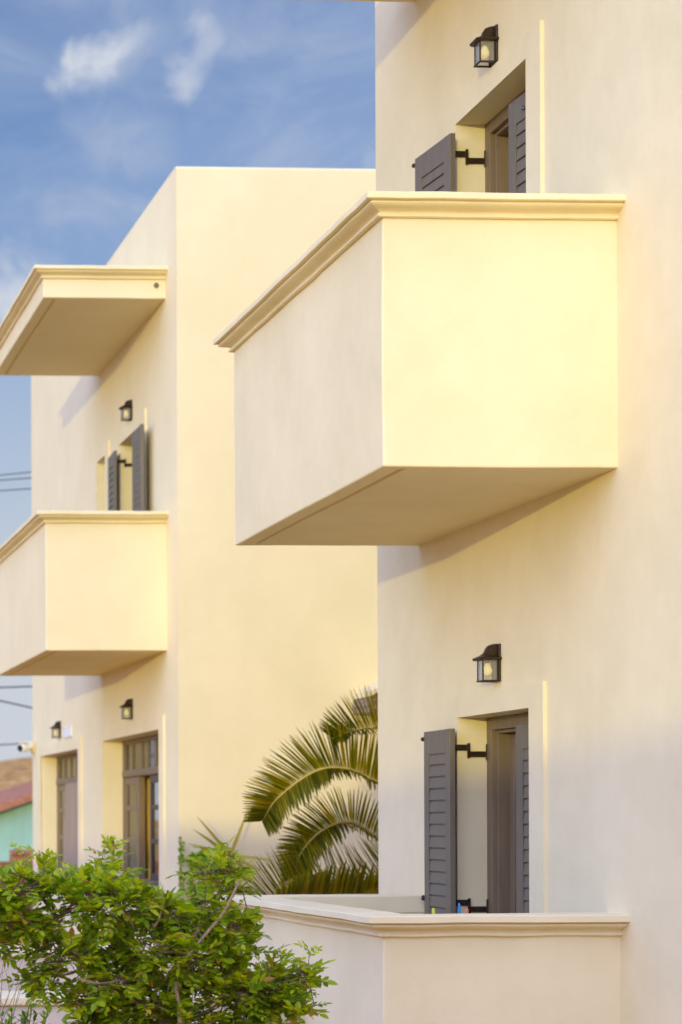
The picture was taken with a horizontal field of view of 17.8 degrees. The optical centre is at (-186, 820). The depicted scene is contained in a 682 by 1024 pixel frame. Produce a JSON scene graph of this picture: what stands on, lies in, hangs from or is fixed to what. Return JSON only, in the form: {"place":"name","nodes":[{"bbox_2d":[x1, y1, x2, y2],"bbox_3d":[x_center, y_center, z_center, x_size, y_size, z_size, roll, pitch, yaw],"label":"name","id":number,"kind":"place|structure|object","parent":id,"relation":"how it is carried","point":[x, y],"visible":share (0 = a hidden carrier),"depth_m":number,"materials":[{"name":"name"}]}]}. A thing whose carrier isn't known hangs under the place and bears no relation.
{"place":"outdoors","nodes":[
{"label":"outdoors","id":0,"kind":"place"},
{"bbox_2d":[0,477,30,480],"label":"overhead cable","id":1,"kind":"object","parent":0,"point":[15,479],"visible":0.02,"depth_m":38.24,"materials":[{"name":"rubber"}]},
{"bbox_2d":[0,472,30,475],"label":"overhead cable","id":2,"kind":"object","parent":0,"point":[15,473],"visible":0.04,"depth_m":38.23,"materials":[{"name":"rubber"}]},
{"bbox_2d":[0,700,31,707],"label":"overhead cable","id":3,"kind":"object","parent":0,"point":[15,704],"visible":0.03,"depth_m":38.22,"materials":[{"name":"rubber"}]},
{"bbox_2d":[0,686,31,687],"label":"overhead cable","id":4,"kind":"object","parent":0,"point":[15,686],"visible":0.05,"depth_m":38.23,"materials":[{"name":"rubber"}]},
{"bbox_2d":[0,488,31,490],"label":"overhead cable","id":5,"kind":"object","parent":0,"point":[16,489],"visible":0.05,"depth_m":38.23,"materials":[{"name":"rubber"}]},
{"bbox_2d":[0,757,32,790],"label":"hill","id":6,"kind":"structure","parent":0,"point":[14,772],"depth_m":266.19,"materials":[{"name":"beige"}]},
{"bbox_2d":[0,935,42,945],"bbox_3d":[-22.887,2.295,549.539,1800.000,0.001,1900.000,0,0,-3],"label":"ground","id":7,"kind":"structure","parent":0,"point":[22,943],"depth_m":26.85,"materials":[{"name":"beige"}]},
{"bbox_2d":[0,780,32,860],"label":"teal house","id":8,"kind":"structure","parent":7,"relation":"on","point":[16,813],"depth_m":45.28,"materials":[{"name":"paint"}]},
{"bbox_2d":[0,861,32,913],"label":"wall","id":9,"kind":"structure","parent":7,"relation":"on","point":[3,863],"depth_m":34.21,"materials":[{"name":"red brick"}]},
{"bbox_2d":[0,959,36,1022],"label":"dry twig","id":10,"kind":"object","parent":7,"relation":"on","point":[12,998],"visible":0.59,"depth_m":10.59,"materials":[{"name":"plant"}]},
{"bbox_2d":[9,849,32,860],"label":"brick wall","id":11,"kind":"structure","parent":7,"relation":"on","point":[16,856],"depth_m":38.23,"materials":[{"name":"brick"}]},
{"bbox_2d":[0,1001,70,1023],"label":"plant","id":12,"kind":"object","parent":7,"relation":"on","point":[23,1020],"visible":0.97,"depth_m":10.45,"materials":[{"name":"green plant"}]},
{"bbox_2d":[0,945,215,990],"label":"garden wall","id":13,"kind":"structure","parent":7,"relation":"on","point":[9,972],"depth_m":14.09,"materials":[{"name":"paint"}]},
{"bbox_2d":[0,990,277,1023],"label":"garden wall","id":14,"kind":"structure","parent":7,"relation":"on","point":[54,1017],"depth_m":11.07,"materials":[{"name":"paint"}]},
{"bbox_2d":[0,834,337,1023],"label":"leafy shrub","id":15,"kind":"object","parent":7,"relation":"on","point":[258,995],"visible":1,"depth_m":8.30,"materials":[{"name":"green plant"}]},
{"bbox_2d":[0,166,378,976],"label":"white house","id":16,"kind":"structure","parent":7,"relation":"on","point":[174,612],"depth_m":19.62,"materials":[{"name":"paint"}]},
{"bbox_2d":[17,741,34,752],"bbox_3d":[2.880,-0.997,27.893,0.243,0.165,0.290,0,0,-3],"label":"security camera","id":17,"kind":"object","parent":16,"relation":"attached to","point":[22,747],"visible":1,"depth_m":27.81,"materials":[{"name":"beige plastic"}]},
{"bbox_2d":[50,721,60,737],"bbox_3d":[3.042,-1.143,25.799,0.127,0.212,0.123,0,0,-3],"label":"wall lantern","id":18,"kind":"object","parent":16,"relation":"attached to","point":[57,725],"depth_m":25.77,"materials":[{"name":"brown metal"}]},
{"bbox_2d":[56,753,77,870],"bbox_3d":[3.301,-0.083,25.905,0.178,1.539,2.836,0,0,-3],"label":"window","id":19,"kind":"structure","parent":16,"relation":"in","point":[67,765],"depth_m":26.32,"materials":[{"name":"grey paint"}]},
{"bbox_2d":[63,726,72,738],"bbox_3d":[3.123,-1.083,25.207,0.024,0.132,0.560,0,0,-3],"label":"junction box","id":20,"kind":"object","parent":16,"relation":"attached to","point":[67,732],"visible":1,"depth_m":25.16,"materials":[{"name":"white plastic"}]},
{"bbox_2d":[119,699,132,718],"bbox_3d":[3.261,-1.164,21.389,0.127,0.212,0.123,0,0,-3],"label":"wall lantern","id":21,"kind":"object","parent":16,"relation":"attached to","point":[127,704],"depth_m":21.36,"materials":[{"name":"brown metal"}]},
{"bbox_2d":[119,399,132,420],"bbox_3d":[3.251,-4.282,21.360,0.127,0.212,0.123,0,0,-3],"label":"wall lantern","id":22,"kind":"object","parent":16,"relation":"attached to","point":[127,405],"depth_m":21.33,"materials":[{"name":"brown metal"}]},
{"bbox_2d":[108,424,143,510],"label":"shutters","id":23,"kind":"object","parent":16,"relation":"in","point":[137,464],"depth_m":20.72,"materials":[{"name":"grey paint"}]},
{"bbox_2d":[122,734,158,882],"bbox_3d":[3.641,-0.130,21.493,0.264,1.620,2.879,0,0,-3],"label":"window","id":24,"kind":"structure","parent":16,"relation":"in","point":[140,773],"depth_m":22.07,"materials":[{"name":"grey paint"}]},
{"bbox_2d":[175,836,237,932],"bbox_3d":[3.674,0.850,19.204,0.631,1.404,0.112,0,0,-3],"label":"creeper","id":25,"kind":"object","parent":16,"relation":"attached to","point":[193,855],"visible":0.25,"depth_m":19.20,"materials":[{"name":"green plant"}]},
{"bbox_2d":[189,816,270,985],"bbox_3d":[3.857,0.759,18.928,0.785,1.696,0.336,0,0,9],"label":"sword leaf plant","id":26,"kind":"object","parent":7,"relation":"on","point":[234,843],"visible":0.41,"depth_m":19.01,"materials":[{"name":"green plant"}]},
{"bbox_2d":[235,684,378,894],"bbox_3d":[5.194,0.252,15.806,3.900,2.694,2.556,0,0,-44],"label":"palm tree","id":27,"kind":"object","parent":7,"relation":"on","point":[296,857],"visible":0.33,"depth_m":15.80,"materials":[{"name":"green plant"}]},
{"bbox_2d":[220,894,629,1023],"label":"terrace wall","id":28,"kind":"structure","parent":7,"relation":"on","point":[401,958],"depth_m":9.88,"materials":[{"name":"white paint"}]},
{"bbox_2d":[214,0,681,1023],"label":"white house","id":29,"kind":"structure","parent":7,"relation":"on","point":[454,340],"depth_m":10.28,"materials":[{"name":"paint"}]},
{"bbox_2d":[412,89,525,192],"bbox_3d":[3.936,-2.993,11.695,0.387,2.183,1.489,0,0,-10],"label":"balcony door","id":30,"kind":"structure","parent":29,"relation":"in","point":[504,160],"depth_m":11.91,"materials":[{"name":"grey paint"}]},
{"bbox_2d":[421,712,528,913],"bbox_3d":[3.912,0.447,11.680,0.401,2.103,1.452,0,0,-3],"label":"terrace door","id":31,"kind":"structure","parent":29,"relation":"in","point":[506,754],"depth_m":11.92,"materials":[{"name":"grey paint"}]},
{"bbox_2d":[469,24,498,67],"bbox_3d":[3.744,-4.329,11.432,0.127,0.212,0.123,0,0,-3],"label":"wall lantern","id":32,"kind":"object","parent":29,"relation":"attached to","point":[489,38],"depth_m":11.41,"materials":[{"name":"brown metal"}]},
{"bbox_2d":[472,644,501,682],"bbox_3d":[3.756,-0.878,11.424,0.127,0.212,0.123,0,0,-3],"label":"wall lantern","id":33,"kind":"object","parent":29,"relation":"attached to","point":[492,653],"depth_m":11.40,"materials":[{"name":"brown metal"}]},
{"bbox_2d":[0,0,375,760],"label":"sky","id":34,"kind":"structure","parent":0,"point":[101,101],"materials":[{"name":"blue"}]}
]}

